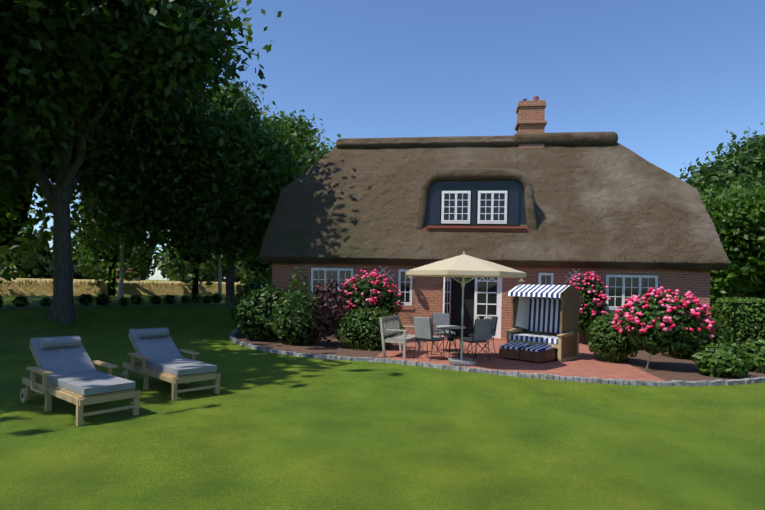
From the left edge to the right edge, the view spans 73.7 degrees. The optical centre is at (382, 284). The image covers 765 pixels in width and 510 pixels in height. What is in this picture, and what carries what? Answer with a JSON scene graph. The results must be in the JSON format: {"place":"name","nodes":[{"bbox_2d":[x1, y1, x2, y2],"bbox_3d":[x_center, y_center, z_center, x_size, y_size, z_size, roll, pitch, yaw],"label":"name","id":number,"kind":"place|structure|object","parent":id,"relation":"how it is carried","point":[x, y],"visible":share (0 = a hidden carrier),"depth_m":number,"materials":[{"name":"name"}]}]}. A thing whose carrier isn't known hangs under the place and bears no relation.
{"place":"outdoors","nodes":[
{"label":"outdoors","id":0,"kind":"place"},
{"bbox_2d":[0,303,224,308],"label":"field edge","id":1,"kind":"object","parent":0,"point":[93,306],"depth_m":20.98,"materials":[{"name":"stone"}]},
{"bbox_2d":[0,278,266,295],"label":"wheat field","id":2,"kind":"structure","parent":0,"point":[38,289],"depth_m":38.47,"materials":[{"name":"beige plant"}]},
{"bbox_2d":[0,278,267,289],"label":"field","id":3,"kind":"structure","parent":2,"relation":"on","point":[84,282],"depth_m":37.56,"materials":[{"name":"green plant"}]},
{"bbox_2d":[0,277,764,509],"bbox_3d":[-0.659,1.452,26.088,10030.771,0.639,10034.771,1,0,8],"label":"ground","id":4,"kind":"structure","parent":0,"point":[263,430],"depth_m":5.87,"materials":[{"name":"green plant"}]},
{"bbox_2d":[0,0,53,165],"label":"tree","id":5,"kind":"object","parent":4,"relation":"on","point":[18,116],"visible":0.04,"depth_m":15.45,"materials":[{"name":"green plant"}]},
{"bbox_2d":[0,174,80,262],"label":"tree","id":6,"kind":"object","parent":4,"relation":"on","point":[13,215],"depth_m":25.35,"materials":[{"name":"green plant"}]},
{"bbox_2d":[20,335,139,425],"bbox_3d":[-4.075,1.200,6.828,2.003,0.882,0.900,1,0,39],"label":"sun lounger","id":7,"kind":"object","parent":4,"relation":"on","point":[65,364],"visible":1,"depth_m":6.67,"materials":[{"name":"fabric"}]},
{"bbox_2d":[0,293,237,307],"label":"row of shrubs","id":8,"kind":"object","parent":4,"relation":"on","point":[102,299],"visible":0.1,"depth_m":23.06,"materials":[{"name":"green plant"}]},
{"bbox_2d":[0,224,248,281],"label":"tree line","id":9,"kind":"object","parent":4,"relation":"on","point":[41,266],"visible":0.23,"depth_m":132.74,"materials":[{"name":"green plant"}]},
{"bbox_2d":[42,98,209,299],"bbox_3d":[-15.176,-6.739,31.127,10.288,15.462,10.486,1,0,-31],"label":"tree","id":10,"kind":"object","parent":4,"relation":"on","point":[119,246],"visible":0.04,"depth_m":29.81,"materials":[{"name":"green plant"}]},
{"bbox_2d":[116,268,139,280],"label":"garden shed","id":11,"kind":"structure","parent":4,"relation":"on","point":[136,279],"depth_m":95.51,"materials":[{"name":"brown wood"}]},
{"bbox_2d":[0,179,271,295],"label":"trees","id":12,"kind":"object","parent":4,"relation":"on","point":[111,277],"visible":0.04,"depth_m":35.27,"materials":[{"name":"green plant"}]},
{"bbox_2d":[0,0,281,323],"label":"tree","id":13,"kind":"object","parent":4,"relation":"on","point":[114,85],"visible":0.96,"depth_m":17.33,"materials":[{"name":"green plant"}]},
{"bbox_2d":[121,328,219,400],"bbox_3d":[-3.422,1.198,8.171,2.003,0.882,0.900,1,0,43],"label":"sun lounger","id":14,"kind":"object","parent":4,"relation":"on","point":[156,350],"visible":0.98,"depth_m":8.01,"materials":[{"name":"fabric"}]},
{"bbox_2d":[178,77,293,295],"bbox_3d":[-11.514,-6.753,36.662,10.997,15.595,11.758,1,0,8],"label":"tree","id":15,"kind":"object","parent":4,"relation":"on","point":[246,97],"visible":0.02,"depth_m":34.52,"materials":[{"name":"green plant"}]},
{"bbox_2d":[141,94,340,306],"bbox_3d":[-6.734,-3.991,24.810,10.126,10.326,9.806,1,0,8],"label":"tree","id":16,"kind":"object","parent":4,"relation":"on","point":[234,215],"visible":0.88,"depth_m":22.45,"materials":[{"name":"green plant"}]},
{"bbox_2d":[236,253,271,283],"bbox_3d":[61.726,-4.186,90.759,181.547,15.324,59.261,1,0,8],"label":"tree","id":17,"kind":"object","parent":4,"relation":"on","point":[253,272],"depth_m":97.01,"materials":[{"name":"green plant"}]},
{"bbox_2d":[240,94,329,274],"bbox_3d":[-8.784,-6.733,42.146,10.216,15.631,12.154,1,0,8],"label":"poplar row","id":18,"kind":"object","parent":4,"relation":"on","point":[301,138],"visible":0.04,"depth_m":39.64,"materials":[{"name":"green plant"}]},
{"bbox_2d":[315,141,335,158],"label":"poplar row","id":19,"kind":"object","parent":4,"relation":"on","point":[331,147],"depth_m":47.71,"materials":[{"name":"green plant"}]},
{"bbox_2d":[272,96,710,342],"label":"house","id":20,"kind":"structure","parent":4,"relation":"on","point":[428,296],"depth_m":16.64,"materials":[{"name":"brick"}]},
{"bbox_2d":[259,142,729,270],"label":"thatched roof","id":21,"kind":"structure","parent":20,"relation":"attached to","point":[617,205],"depth_m":17.33,"materials":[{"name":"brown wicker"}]},
{"bbox_2d":[423,180,529,231],"bbox_3d":[3.110,-2.622,16.976,3.500,1.760,0.300,1,0,8],"label":"dormer front","id":22,"kind":"object","parent":21,"relation":"attached to","point":[492,202],"visible":1,"depth_m":17.04,"materials":[{"name":"blue paint"}]},
{"bbox_2d":[415,168,537,230],"bbox_3d":[3.318,-3.119,18.412,4.209,2.932,3.000,1,0,8],"label":"dormer thatch","id":23,"kind":"object","parent":21,"relation":"on","point":[469,174],"visible":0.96,"depth_m":16.96,"materials":[{"name":"brown plant"}]},
{"bbox_2d":[336,132,617,148],"bbox_3d":[3.499,-5.606,20.111,10.850,0.530,0.880,1,0,8],"label":"roof ridge cap","id":24,"kind":"object","parent":21,"relation":"on","point":[577,138],"visible":0.81,"depth_m":19.67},
{"bbox_2d":[229,330,764,385],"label":"terrace paving","id":25,"kind":"structure","parent":4,"relation":"on","point":[587,366],"depth_m":11.47,"materials":[{"name":"brick"}]},
{"bbox_2d":[230,276,279,334],"bbox_3d":[-3.988,0.693,16.264,1.674,1.984,1.646,1,0,8],"label":"shrub","id":26,"kind":"object","parent":25,"relation":"on","point":[250,287],"visible":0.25,"depth_m":15.96,"materials":[{"name":"green plant"}]},
{"bbox_2d":[234,285,288,340],"bbox_3d":[-3.376,0.851,14.958,1.922,1.721,1.746,1,0,8],"label":"shrub","id":27,"kind":"object","parent":25,"relation":"on","point":[254,313],"visible":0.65,"depth_m":14.46,"materials":[{"name":"green plant"}]},
{"bbox_2d":[270,290,326,345],"bbox_3d":[-2.303,0.931,14.093,1.658,1.624,1.445,1,0,8],"label":"shrub","id":28,"kind":"object","parent":25,"relation":"on","point":[293,335],"visible":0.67,"depth_m":13.69,"materials":[{"name":"green plant"}]},
{"bbox_2d":[285,265,312,332],"bbox_3d":[-2.126,0.373,12.973,0.725,1.739,0.749,1,0,8],"label":"shrub sapling","id":29,"kind":"object","parent":25,"relation":"on","point":[297,299],"visible":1,"depth_m":12.92,"materials":[{"name":"green plant"}]},
{"bbox_2d":[307,275,350,343],"bbox_3d":[-1.478,0.676,13.786,1.219,1.856,1.159,1,0,8],"label":"purple shrub","id":30,"kind":"object","parent":25,"relation":"on","point":[328,316],"visible":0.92,"depth_m":13.57,"materials":[{"name":"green plant"}]},
{"bbox_2d":[333,306,404,349],"bbox_3d":[-0.350,1.159,13.537,1.926,1.190,1.530,1,0,8],"label":"boxwood","id":31,"kind":"object","parent":25,"relation":"on","point":[361,328],"visible":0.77,"depth_m":13.10,"materials":[{"name":"green plant"}]},
{"bbox_2d":[337,269,403,319],"bbox_3d":[-0.378,0.415,15.199,2.091,1.770,1.638,1,0,8],"label":"rose bush","id":32,"kind":"object","parent":25,"relation":"on","point":[362,293],"visible":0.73,"depth_m":14.80,"materials":[{"name":"pink plant"}]},
{"bbox_2d":[380,315,420,358],"bbox_3d":[0.458,1.232,12.369,0.681,0.919,1.310,1,0,20],"label":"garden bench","id":33,"kind":"object","parent":25,"relation":"on","point":[405,337],"visible":0.96,"depth_m":12.05,"materials":[{"name":"grey wood"}]},
{"bbox_2d":[413,317,445,360],"bbox_3d":[1.065,1.220,11.684,0.562,0.967,0.587,1,0,42],"label":"garden chair","id":34,"kind":"object","parent":25,"relation":"on","point":[423,328],"visible":1,"depth_m":11.51,"materials":[{"name":"grey metal"}]},
{"bbox_2d":[431,313,455,351],"bbox_3d":[1.580,1.231,13.160,0.562,0.967,0.587,1,0,-12],"label":"garden chair","id":35,"kind":"object","parent":25,"relation":"on","point":[438,319],"visible":0.67,"depth_m":13.34,"materials":[{"name":"grey metal"}]},
{"bbox_2d":[436,325,465,356],"bbox_3d":[1.653,1.367,12.348,0.720,0.714,0.720,1,0,8],"label":"bistro table","id":36,"kind":"object","parent":25,"relation":"on","point":[450,328],"visible":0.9,"depth_m":12.28,"materials":[{"name":"metal"}]},
{"bbox_2d":[406,251,525,365],"bbox_3d":[1.738,0.492,11.058,2.446,2.450,2.446,1,0,0],"label":"umbrella","id":37,"kind":"object","parent":25,"relation":"on","point":[462,266],"visible":1,"depth_m":10.42,"materials":[{"name":"beige fabric"}]},
{"bbox_2d":[458,319,491,361],"bbox_3d":[2.103,1.242,11.565,0.562,0.967,0.587,1,0,-31],"label":"garden chair","id":38,"kind":"object","parent":25,"relation":"on","point":[481,332],"visible":0.88,"depth_m":11.36,"materials":[{"name":"grey metal"}]},
{"bbox_2d":[467,315,497,356],"bbox_3d":[2.465,1.250,12.558,0.587,0.967,0.562,1,0,-14],"label":"garden chair","id":39,"kind":"object","parent":25,"relation":"on","point":[494,325],"visible":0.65,"depth_m":12.44,"materials":[{"name":"grey metal"}]},
{"bbox_2d":[499,284,579,361],"bbox_3d":[3.759,0.878,12.325,1.430,1.767,1.808,1,0,44],"label":"beach chair","id":40,"kind":"object","parent":25,"relation":"on","point":[544,321],"visible":1,"depth_m":12.28,"materials":[{"name":"fabric"}]},
{"bbox_2d":[569,271,610,336],"bbox_3d":[6.226,0.599,15.602,1.379,2.026,0.888,1,0,8],"label":"climbing rose","id":41,"kind":"object","parent":25,"relation":"on","point":[593,298],"visible":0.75,"depth_m":15.36,"materials":[{"name":"pink plant"}]},
{"bbox_2d":[585,313,642,362],"bbox_3d":[5.448,1.260,11.993,1.286,1.230,1.269,1,0,8],"label":"box ball","id":42,"kind":"object","parent":25,"relation":"on","point":[608,341],"visible":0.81,"depth_m":11.69,"materials":[{"name":"green plant"}]},
{"bbox_2d":[645,344,653,371],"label":"stem","id":43,"kind":"object","parent":25,"relation":"on","point":[649,358],"visible":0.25,"depth_m":10.72,"materials":[{"name":"wood"}]},
{"bbox_2d":[611,286,714,354],"bbox_3d":[6.059,0.793,11.050,1.995,1.512,1.641,1,0,8],"label":"rose standard","id":44,"kind":"object","parent":25,"relation":"on","point":[665,321],"visible":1,"depth_m":10.67,"materials":[{"name":"pink plant"}]},
{"bbox_2d":[668,316,729,359],"bbox_3d":[7.866,1.296,13.006,1.638,1.316,1.621,1,0,8],"label":"shrub","id":45,"kind":"object","parent":25,"relation":"on","point":[717,334],"visible":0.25,"depth_m":12.52,"materials":[{"name":"green plant"}]},
{"bbox_2d":[692,340,752,377],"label":"lime shrub","id":46,"kind":"object","parent":25,"relation":"on","point":[720,359],"visible":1,"depth_m":10.07,"materials":[{"name":"green plant"}]},
{"bbox_2d":[739,337,764,372],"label":"lime shrub","id":47,"kind":"object","parent":25,"relation":"on","point":[756,350],"visible":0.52,"depth_m":10.85,"materials":[{"name":"green plant"}]},
{"bbox_2d":[679,122,764,296],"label":"tree","id":48,"kind":"object","parent":4,"relation":"on","point":[746,160],"visible":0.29,"depth_m":38.25,"materials":[{"name":"green plant"}]},
{"bbox_2d":[698,177,764,300],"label":"tree","id":49,"kind":"object","parent":4,"relation":"on","point":[737,216],"visible":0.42,"depth_m":31.16,"materials":[{"name":"green plant"}]},
{"bbox_2d":[709,296,764,349],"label":"hedge","id":50,"kind":"object","parent":4,"relation":"on","point":[741,320],"visible":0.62,"depth_m":13.02,"materials":[{"name":"green plant"}]},
{"bbox_2d":[5,0,764,281],"label":"sky","id":51,"kind":"structure","parent":0,"point":[670,78],"materials":[{"name":"blue"}]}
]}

